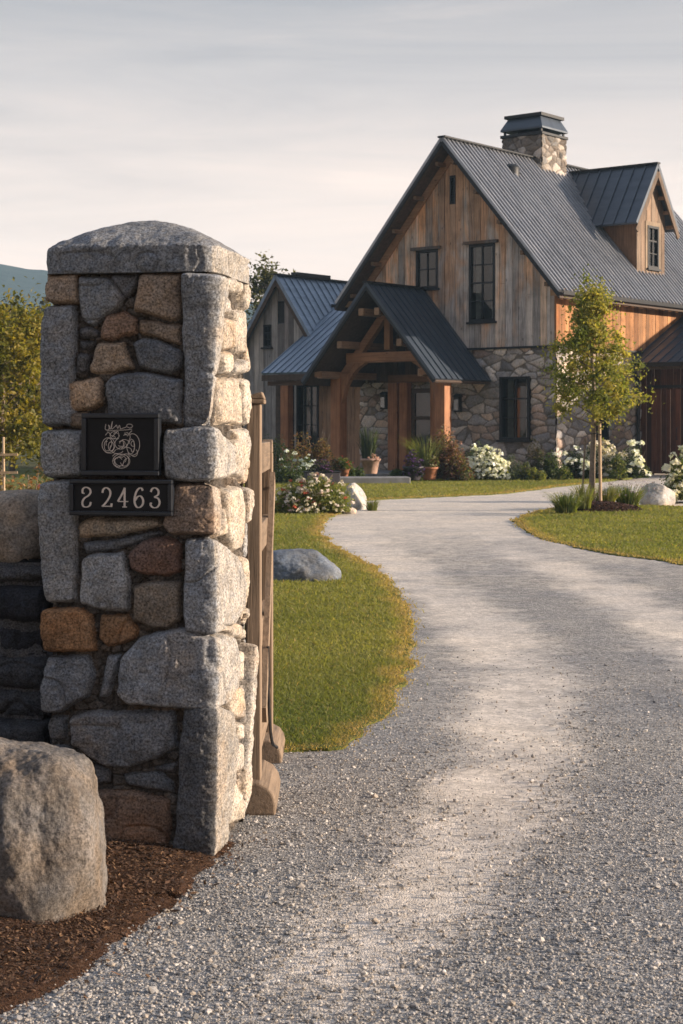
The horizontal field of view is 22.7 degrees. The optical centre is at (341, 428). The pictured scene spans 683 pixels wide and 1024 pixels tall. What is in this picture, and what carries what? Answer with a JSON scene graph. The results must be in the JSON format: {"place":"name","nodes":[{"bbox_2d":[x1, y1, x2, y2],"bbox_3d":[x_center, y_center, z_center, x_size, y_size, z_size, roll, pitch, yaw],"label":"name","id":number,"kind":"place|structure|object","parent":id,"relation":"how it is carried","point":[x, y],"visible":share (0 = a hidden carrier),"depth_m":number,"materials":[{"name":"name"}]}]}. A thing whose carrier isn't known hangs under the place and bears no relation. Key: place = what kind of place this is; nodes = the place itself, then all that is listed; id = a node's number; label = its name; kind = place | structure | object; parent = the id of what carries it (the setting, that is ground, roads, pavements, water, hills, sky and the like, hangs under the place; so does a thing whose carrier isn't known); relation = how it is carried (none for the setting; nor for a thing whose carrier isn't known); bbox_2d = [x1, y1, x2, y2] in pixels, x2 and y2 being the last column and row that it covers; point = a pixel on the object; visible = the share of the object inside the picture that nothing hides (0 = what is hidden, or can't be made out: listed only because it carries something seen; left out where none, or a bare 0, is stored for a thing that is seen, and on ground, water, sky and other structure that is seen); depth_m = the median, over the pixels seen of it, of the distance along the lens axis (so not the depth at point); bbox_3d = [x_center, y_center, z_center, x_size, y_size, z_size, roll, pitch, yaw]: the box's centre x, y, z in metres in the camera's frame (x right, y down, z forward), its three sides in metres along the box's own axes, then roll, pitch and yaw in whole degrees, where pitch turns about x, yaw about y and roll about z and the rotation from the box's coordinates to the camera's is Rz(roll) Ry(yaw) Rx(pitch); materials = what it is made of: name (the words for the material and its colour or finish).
{"place":"outdoors","nodes":[
{"label":"outdoors","id":0,"kind":"place"},
{"bbox_2d":[5,441,40,467],"bbox_3d":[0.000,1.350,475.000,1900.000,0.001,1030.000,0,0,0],"label":"ground","id":1,"kind":"structure","parent":0,"point":[30,464],"depth_m":68.51,"materials":[{"name":"green plant"}]},
{"bbox_2d":[244,251,295,325],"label":"tall tree","id":2,"kind":"object","parent":1,"relation":"on","point":[265,276],"visible":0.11,"depth_m":65.81,"materials":[{"name":"green plant"}]},
{"bbox_2d":[243,111,682,476],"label":"barn house","id":3,"kind":"structure","parent":1,"relation":"on","point":[445,302],"depth_m":47.58,"materials":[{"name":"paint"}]},
{"bbox_2d":[261,325,272,348],"bbox_3d":[-2.172,-2.899,53.708,0.453,0.764,0.640,0,0,38],"label":"window","id":4,"kind":"structure","parent":3,"relation":"in","point":[267,329],"depth_m":53.53,"materials":[{"name":"glass"}]},
{"bbox_2d":[296,385,318,462],"bbox_3d":[-0.727,-0.125,50.702,0.840,2.350,0.945,0,0,38],"label":"window","id":5,"kind":"structure","parent":3,"relation":"in","point":[307,396],"depth_m":50.67,"materials":[{"name":"glass"}]},
{"bbox_2d":[411,388,429,463],"bbox_3d":[2.451,0.015,47.746,0.800,2.300,0.720,0,0,38],"label":"front door","id":6,"kind":"structure","parent":3,"relation":"in","point":[423,394],"depth_m":47.75,"materials":[{"name":"brown wood"}]},
{"bbox_2d":[410,246,440,290],"bbox_3d":[2.537,-4.481,47.765,0.997,1.225,0.680,0,0,38],"label":"window","id":7,"kind":"structure","parent":3,"relation":"in","point":[426,257],"depth_m":47.79,"materials":[{"name":"glass"}]},
{"bbox_2d":[463,239,504,323],"bbox_3d":[3.981,-4.008,46.617,1.092,2.267,0.680,0,0,38],"label":"window","id":8,"kind":"structure","parent":3,"relation":"in","point":[481,252],"depth_m":46.72,"materials":[{"name":"glass"}]},
{"bbox_2d":[496,376,532,441],"bbox_3d":[4.824,-0.528,45.939,1.074,1.764,0.690,0,0,38],"label":"window","id":9,"kind":"structure","parent":3,"relation":"in","point":[514,392],"depth_m":46.04,"materials":[{"name":"glass"}]},
{"bbox_2d":[595,386,611,441],"bbox_3d":[6.946,-0.402,46.896,0.730,1.545,0.990,0,0,38],"label":"window","id":10,"kind":"structure","parent":3,"relation":"in","point":[605,432],"depth_m":47.01,"materials":[{"name":"paint"}]},
{"bbox_2d":[648,385,682,473],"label":"barn door","id":11,"kind":"structure","parent":3,"relation":"in","point":[660,416],"depth_m":48.06,"materials":[{"name":"brown wood"}]},
{"bbox_2d":[0,264,255,323],"bbox_3d":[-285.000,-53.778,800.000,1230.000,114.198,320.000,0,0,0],"label":"hill","id":12,"kind":"structure","parent":0,"point":[27,285],"depth_m":763.58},
{"bbox_2d":[5,468,634,752],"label":"lawn","id":13,"kind":"structure","parent":0,"point":[21,471],"depth_m":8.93,"materials":[{"name":"plant"}]},
{"bbox_2d":[0,437,17,490],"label":"fence","id":14,"kind":"object","parent":13,"relation":"on","point":[3,454],"visible":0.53,"depth_m":16.99,"materials":[{"name":"brown wood"}]},
{"bbox_2d":[0,474,30,490],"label":"garden plant","id":15,"kind":"object","parent":13,"relation":"on","point":[6,482],"visible":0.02,"depth_m":19.94,"materials":[{"name":"green plant"}]},
{"bbox_2d":[0,295,42,470],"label":"olive tree","id":16,"kind":"object","parent":13,"relation":"on","point":[12,463],"visible":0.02,"depth_m":51.91,"materials":[{"name":"green plant"}]},
{"bbox_2d":[5,473,47,489],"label":"garden plant","id":17,"kind":"object","parent":13,"relation":"on","point":[20,484],"visible":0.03,"depth_m":18.47,"materials":[{"name":"green plant"}]},
{"bbox_2d":[0,276,52,490],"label":"bushy tree","id":18,"kind":"object","parent":13,"relation":"on","point":[20,349],"visible":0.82,"depth_m":29.48,"materials":[{"name":"green plant"}]},
{"bbox_2d":[8,293,47,466],"bbox_3d":[-10.017,-1.569,56.172,4.945,5.743,4.535,0,0,0],"label":"olive tree","id":19,"kind":"object","parent":13,"relation":"on","point":[42,302],"visible":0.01,"depth_m":55.81,"materials":[{"name":"green plant"}]},
{"bbox_2d":[9,376,49,482],"bbox_3d":[-5.377,-0.308,33.001,2.479,3.218,2.711,0,0,0],"label":"bushy tree","id":20,"kind":"object","parent":13,"relation":"on","point":[39,458],"visible":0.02,"depth_m":32.68,"materials":[{"name":"green plant"}]},
{"bbox_2d":[24,464,53,489],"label":"garden plant","id":21,"kind":"object","parent":13,"relation":"on","point":[36,467],"visible":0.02,"depth_m":19.00,"materials":[{"name":"green plant"}]},
{"bbox_2d":[262,434,289,476],"bbox_3d":[-1.769,0.723,44.184,0.992,1.199,0.917,0,0,0],"label":"dark shrub","id":22,"kind":"object","parent":13,"relation":"on","point":[276,461],"visible":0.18,"depth_m":44.10,"materials":[{"name":"green plant"}]},
{"bbox_2d":[275,460,305,482],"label":"dark shrub","id":23,"kind":"object","parent":13,"relation":"on","point":[287,476],"visible":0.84,"depth_m":40.05,"materials":[{"name":"green plant"}]},
{"bbox_2d":[279,449,320,478],"bbox_3d":[-0.945,0.884,40.802,1.217,0.819,0.839,0,0,0],"label":"flowering shrub","id":24,"kind":"object","parent":13,"relation":"on","point":[304,464],"visible":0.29,"depth_m":40.73,"materials":[{"name":"white plant"}]},
{"bbox_2d":[273,548,341,581],"bbox_3d":[-0.370,1.274,14.618,0.743,0.478,0.635,0,0,0],"label":"boulder","id":25,"kind":"object","parent":13,"relation":"on","point":[301,564],"visible":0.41,"depth_m":14.40,"materials":[{"name":"stone"}]},
{"bbox_2d":[287,431,330,468],"bbox_3d":[-0.721,0.663,42.309,1.277,1.238,0.786,0,0,0],"label":"rust shrub","id":26,"kind":"object","parent":13,"relation":"on","point":[320,454],"visible":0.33,"depth_m":42.25,"materials":[{"name":"brown plant"}]},
{"bbox_2d":[275,472,355,512],"bbox_3d":[-0.432,0.975,25.994,1.336,0.659,0.839,0,0,0],"label":"flowering shrub","id":27,"kind":"object","parent":13,"relation":"on","point":[303,497],"visible":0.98,"depth_m":25.82,"materials":[{"name":"green plant"}]},
{"bbox_2d":[303,471,340,483],"bbox_3d":[-0.453,1.125,39.464,0.840,0.290,0.400,0,0,-12],"label":"planter box","id":28,"kind":"object","parent":13,"relation":"on","point":[336,476],"visible":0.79,"depth_m":39.31,"materials":[{"name":"paint"}]},
{"bbox_2d":[306,459,332,471],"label":"petunia plant","id":29,"kind":"object","parent":28,"relation":"in","point":[321,467],"visible":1,"depth_m":39.41,"materials":[{"name":"purple plant"}]},
{"bbox_2d":[322,448,339,470],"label":"leafy plant","id":30,"kind":"object","parent":13,"relation":"on","point":[335,466],"visible":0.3,"depth_m":41.96,"materials":[{"name":"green plant"}]},
{"bbox_2d":[345,483,366,509],"bbox_3d":[0.237,1.165,27.629,0.352,0.587,0.438,0,0,20],"label":"rock","id":31,"kind":"object","parent":13,"relation":"on","point":[359,495],"visible":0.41,"depth_m":27.50,"materials":[{"name":"stone"}]},
{"bbox_2d":[348,466,363,475],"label":"leafy plant","id":32,"kind":"object","parent":13,"relation":"on","point":[356,472],"visible":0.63,"depth_m":43.09,"materials":[{"name":"green plant"}]},
{"bbox_2d":[340,476,410,483],"bbox_3d":[0.720,1.230,40.169,1.760,0.200,0.800,0,0,-3],"label":"stone step","id":33,"kind":"object","parent":13,"relation":"on","point":[373,479],"visible":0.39,"depth_m":39.78,"materials":[{"name":"grey stone"}]},
{"bbox_2d":[339,468,349,475],"bbox_3d":[0.038,1.115,43.000,0.374,0.270,0.374,0,0,0],"label":"plant pot","id":34,"kind":"object","parent":33,"relation":"on","point":[345,472],"visible":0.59,"depth_m":42.86,"materials":[{"name":"ceramic"}]},
{"bbox_2d":[335,455,353,469],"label":"leafy plant","id":35,"kind":"object","parent":34,"relation":"in","point":[343,464],"visible":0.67,"depth_m":42.87,"materials":[{"name":"green plant"}]},
{"bbox_2d":[360,458,380,473],"bbox_3d":[0.757,0.970,44.400,0.528,0.400,0.528,0,0,0],"label":"plant pot","id":36,"kind":"object","parent":33,"relation":"on","point":[370,466],"visible":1,"depth_m":44.23,"materials":[{"name":"ceramic"}]},
{"bbox_2d":[356,424,381,458],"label":"spiky plant","id":37,"kind":"object","parent":36,"relation":"on","point":[367,446],"visible":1,"depth_m":44.30,"materials":[{"name":"green plant"}]},
{"bbox_2d":[367,453,379,460],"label":"potted flowers","id":38,"kind":"object","parent":36,"relation":"in","point":[376,458],"visible":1,"depth_m":44.23,"materials":[{"name":"pink plant"}]},
{"bbox_2d":[388,468,404,475],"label":"leafy plant","id":39,"kind":"object","parent":13,"relation":"on","point":[396,472],"visible":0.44,"depth_m":41.79,"materials":[{"name":"green plant"}]},
{"bbox_2d":[402,466,423,479],"bbox_3d":[1.750,1.080,41.600,0.528,0.340,0.528,0,0,0],"label":"plant pot","id":40,"kind":"object","parent":13,"relation":"on","point":[410,469],"visible":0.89,"depth_m":41.42,"materials":[{"name":"ceramic"}]},
{"bbox_2d":[402,449,424,475],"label":"purple flowering shrub","id":41,"kind":"object","parent":40,"relation":"in","point":[414,461],"visible":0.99,"depth_m":41.43,"materials":[{"name":"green plant"}]},
{"bbox_2d":[422,467,438,479],"bbox_3d":[2.169,1.090,41.900,0.462,0.320,0.462,0,0,0],"label":"plant pot","id":42,"kind":"object","parent":13,"relation":"on","point":[430,473],"visible":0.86,"depth_m":41.74,"materials":[{"name":"ceramic"}]},
{"bbox_2d":[396,434,452,466],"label":"ornamental grass","id":43,"kind":"object","parent":42,"relation":"in","point":[426,456],"depth_m":41.77,"materials":[{"name":"green plant"}]},
{"bbox_2d":[421,452,440,467],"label":"leafy plant","id":44,"kind":"object","parent":42,"relation":"in","point":[437,462],"visible":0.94,"depth_m":41.76,"materials":[{"name":"green plant"}]},
{"bbox_2d":[427,424,469,479],"bbox_3d":[2.645,0.577,42.150,1.178,1.411,0.924,0,0,0],"label":"rust shrub","id":45,"kind":"object","parent":13,"relation":"on","point":[446,470],"visible":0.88,"depth_m":42.03,"materials":[{"name":"brown plant"}]},
{"bbox_2d":[451,460,474,480],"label":"rust shrub","id":46,"kind":"object","parent":13,"relation":"on","point":[468,475],"visible":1,"depth_m":41.80,"materials":[{"name":"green plant"}]},
{"bbox_2d":[462,440,481,458],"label":"leafy plant","id":47,"kind":"object","parent":13,"relation":"on","point":[466,455],"visible":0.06,"depth_m":43.40,"materials":[{"name":"green plant"}]},
{"bbox_2d":[453,443,510,479],"bbox_3d":[3.498,0.832,42.640,1.567,0.970,0.922,0,0,18],"label":"hydrangea","id":48,"kind":"object","parent":13,"relation":"on","point":[483,464],"visible":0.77,"depth_m":42.35,"materials":[{"name":"white plant"}]},
{"bbox_2d":[503,453,522,479],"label":"grey shrub","id":49,"kind":"object","parent":13,"relation":"on","point":[513,469],"visible":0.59,"depth_m":42.84,"materials":[{"name":"green plant"}]},
{"bbox_2d":[513,461,530,479],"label":"leafy plant","id":50,"kind":"object","parent":13,"relation":"on","point":[522,473],"visible":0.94,"depth_m":42.24,"materials":[{"name":"green plant"}]},
{"bbox_2d":[526,466,546,479],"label":"leafy plant","id":51,"kind":"object","parent":13,"relation":"on","point":[534,475],"visible":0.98,"depth_m":41.99,"materials":[{"name":"green plant"}]},
{"bbox_2d":[536,450,564,478],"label":"leafy plant","id":52,"kind":"object","parent":13,"relation":"on","point":[548,464],"visible":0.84,"depth_m":43.10,"materials":[{"name":"green plant"}]},
{"bbox_2d":[553,465,572,479],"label":"leafy plant","id":53,"kind":"object","parent":13,"relation":"on","point":[563,472],"visible":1,"depth_m":42.54,"materials":[{"name":"green plant"}]},
{"bbox_2d":[577,439,628,477],"bbox_3d":[6.706,0.770,43.930,1.453,1.026,0.940,0,0,0],"label":"hydrangea","id":54,"kind":"object","parent":13,"relation":"on","point":[608,455],"visible":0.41,"depth_m":43.83,"materials":[{"name":"white plant"}]},
{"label":"flower bed","id":55,"kind":"structure","parent":13,"relation":"on","visible":0},
{"bbox_2d":[525,438,547,474],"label":"dark shrub","id":56,"kind":"object","parent":55,"relation":"on","point":[533,458],"visible":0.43,"depth_m":43.52,"materials":[{"name":"green plant"}]},
{"bbox_2d":[561,445,585,477],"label":"hydrangea","id":57,"kind":"object","parent":55,"relation":"on","point":[569,461],"visible":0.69,"depth_m":43.73,"materials":[{"name":"white plant"}]},
{"bbox_2d":[574,455,597,477],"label":"leafy plant","id":58,"kind":"object","parent":55,"relation":"on","point":[580,468],"visible":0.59,"depth_m":43.48,"materials":[{"name":"green plant"}]},
{"bbox_2d":[0,473,682,1023],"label":"driveway","id":59,"kind":"structure","parent":0,"point":[478,579],"depth_m":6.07,"materials":[{"name":"grey gravel"}]},
{"bbox_2d":[0,559,52,743],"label":"dry stone wall","id":60,"kind":"structure","parent":59,"relation":"on","point":[24,654],"depth_m":5.41,"materials":[{"name":"stone"}]},
{"bbox_2d":[0,489,40,562],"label":"coping boulder","id":61,"kind":"object","parent":60,"relation":"on","point":[19,534],"visible":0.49,"depth_m":5.42,"materials":[{"name":"stone"}]},
{"bbox_2d":[38,220,258,855],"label":"gate pillar","id":62,"kind":"structure","parent":59,"relation":"on","point":[148,688],"depth_m":5.24,"materials":[{"name":"stone"}]},
{"bbox_2d":[81,413,160,475],"bbox_3d":[-0.675,0.047,5.213,0.246,0.191,0.032,0,0,10],"label":"name plaque","id":63,"kind":"object","parent":62,"relation":"attached to","point":[120,444],"visible":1,"depth_m":5.21,"materials":[{"name":"black paint"}]},
{"bbox_2d":[69,479,173,515],"bbox_3d":[-0.674,0.210,5.213,0.327,0.110,0.032,0,0,10],"label":"number plaque","id":64,"kind":"object","parent":62,"relation":"attached to","point":[122,497],"visible":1,"depth_m":5.20,"materials":[{"name":"black paint"}]},
{"bbox_2d":[0,829,301,1022],"bbox_3d":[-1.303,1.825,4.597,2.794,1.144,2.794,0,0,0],"label":"mulch bed","id":65,"kind":"object","parent":59,"relation":"on","point":[65,976],"visible":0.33,"depth_m":4.37,"materials":[{"name":"brown wood"}]},
{"bbox_2d":[0,737,107,924],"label":"boulder","id":66,"kind":"object","parent":65,"relation":"on","point":[53,866],"visible":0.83,"depth_m":4.44,"materials":[{"name":"stone"}]},
{"bbox_2d":[245,392,284,814],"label":"wooden gate","id":67,"kind":"structure","parent":59,"relation":"on","point":[268,743],"depth_m":5.87,"materials":[{"name":"brown wood"}]},
{"bbox_2d":[342,507,356,513],"bbox_3d":[0.117,1.276,26.311,0.237,0.145,0.193,0,0,0],"label":"rock","id":68,"kind":"object","parent":59,"relation":"on","point":[353,511],"visible":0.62,"depth_m":26.24,"materials":[{"name":"stone"}]},
{"bbox_2d":[53,678,672,1020],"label":"gravel stones","id":69,"kind":"object","parent":59,"relation":"on","point":[152,989],"visible":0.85,"depth_m":4.77,"materials":[{"name":"grey gravel"}]},
{"bbox_2d":[362,499,382,510],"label":"grass tuft","id":70,"kind":"object","parent":59,"relation":"on","point":[372,506],"visible":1,"depth_m":27.24,"materials":[{"name":"green plant"}]},
{"bbox_2d":[603,485,637,495],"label":"grass tuft","id":71,"kind":"object","parent":59,"relation":"on","point":[621,490],"visible":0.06,"depth_m":31.50,"materials":[{"name":"plant"}]},
{"bbox_2d":[623,439,652,478],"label":"hydrangea","id":72,"kind":"object","parent":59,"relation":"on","point":[635,466],"visible":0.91,"depth_m":43.45,"materials":[{"name":"white plant"}]},
{"bbox_2d":[659,445,682,501],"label":"hydrangea","id":73,"kind":"object","parent":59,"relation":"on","point":[673,481],"visible":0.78,"depth_m":29.91,"materials":[{"name":"white plant"}]},
{"bbox_2d":[0,0,682,301],"label":"sky","id":74,"kind":"structure","parent":0,"point":[293,131],"materials":[{"name":"grey"}]},
{"bbox_2d":[512,516,682,564],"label":"lawn island","id":75,"kind":"structure","parent":0,"point":[615,554],"depth_m":18.20,"materials":[{"name":"plant"}]},
{"bbox_2d":[544,489,590,513],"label":"grass tuft","id":76,"kind":"object","parent":75,"relation":"on","point":[565,504],"visible":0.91,"depth_m":25.60,"materials":[{"name":"green plant"}]},
{"bbox_2d":[582,438,585,485],"bbox_3d":[3.871,0.725,27.167,0.082,1.151,0.032,0,0,0],"label":"tree stake","id":77,"kind":"object","parent":75,"relation":"on","point":[584,461],"visible":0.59,"depth_m":27.15,"materials":[{"name":"brown wood"}]},
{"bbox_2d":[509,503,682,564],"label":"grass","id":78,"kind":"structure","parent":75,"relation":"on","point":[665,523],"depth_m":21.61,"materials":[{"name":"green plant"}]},
{"bbox_2d":[591,421,602,500],"bbox_3d":[4.059,0.590,27.056,0.197,1.421,0.074,0,0,0],"label":"tree stake","id":79,"kind":"object","parent":75,"relation":"on","point":[600,463],"visible":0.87,"depth_m":27.04,"materials":[{"name":"brown wood"}]},
{"bbox_2d":[578,502,638,511],"bbox_3d":[4.073,1.219,26.788,1.400,0.142,1.440,0,0,0],"label":"mulch mound","id":80,"kind":"object","parent":75,"relation":"on","point":[616,506],"visible":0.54,"depth_m":26.31,"materials":[{"name":"brown wood"}]},
{"bbox_2d":[569,481,599,508],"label":"grass tuft","id":81,"kind":"object","parent":80,"relation":"on","point":[584,500],"visible":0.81,"depth_m":26.18,"materials":[{"name":"green plant"}]},
{"bbox_2d":[537,264,664,500],"bbox_3d":[4.131,-0.736,27.110,2.041,3.814,1.808,0,0,35],"label":"young tree","id":82,"kind":"object","parent":80,"relation":"on","point":[590,311],"visible":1,"depth_m":26.95,"materials":[{"name":"green plant"}]},
{"bbox_2d":[574,500,643,511],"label":"mulch chips","id":83,"kind":"object","parent":80,"relation":"on","point":[618,504],"visible":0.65,"depth_m":26.44,"materials":[{"name":"brown wood"}]},
{"bbox_2d":[595,483,628,501],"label":"grass tuft","id":84,"kind":"object","parent":80,"relation":"on","point":[609,496],"visible":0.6,"depth_m":27.28,"materials":[{"name":"green plant"}]},
{"bbox_2d":[603,480,655,505],"bbox_3d":[4.639,1.060,27.676,1.040,0.440,1.043,0,0,0],"label":"grass tuft","id":85,"kind":"object","parent":75,"relation":"on","point":[629,496],"visible":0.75,"depth_m":27.57,"materials":[{"name":"green plant"}]},
{"bbox_2d":[640,482,675,505],"bbox_3d":[5.433,1.159,29.194,0.620,0.486,0.540,0,0,-25],"label":"rock","id":86,"kind":"object","parent":75,"relation":"on","point":[664,495],"visible":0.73,"depth_m":29.04,"materials":[{"name":"stone"}]},
{"bbox_2d":[608,454,627,478],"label":"leafy plant","id":87,"kind":"object","parent":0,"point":[619,464],"visible":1,"depth_m":43.15,"materials":[{"name":"green plant"}]}
]}

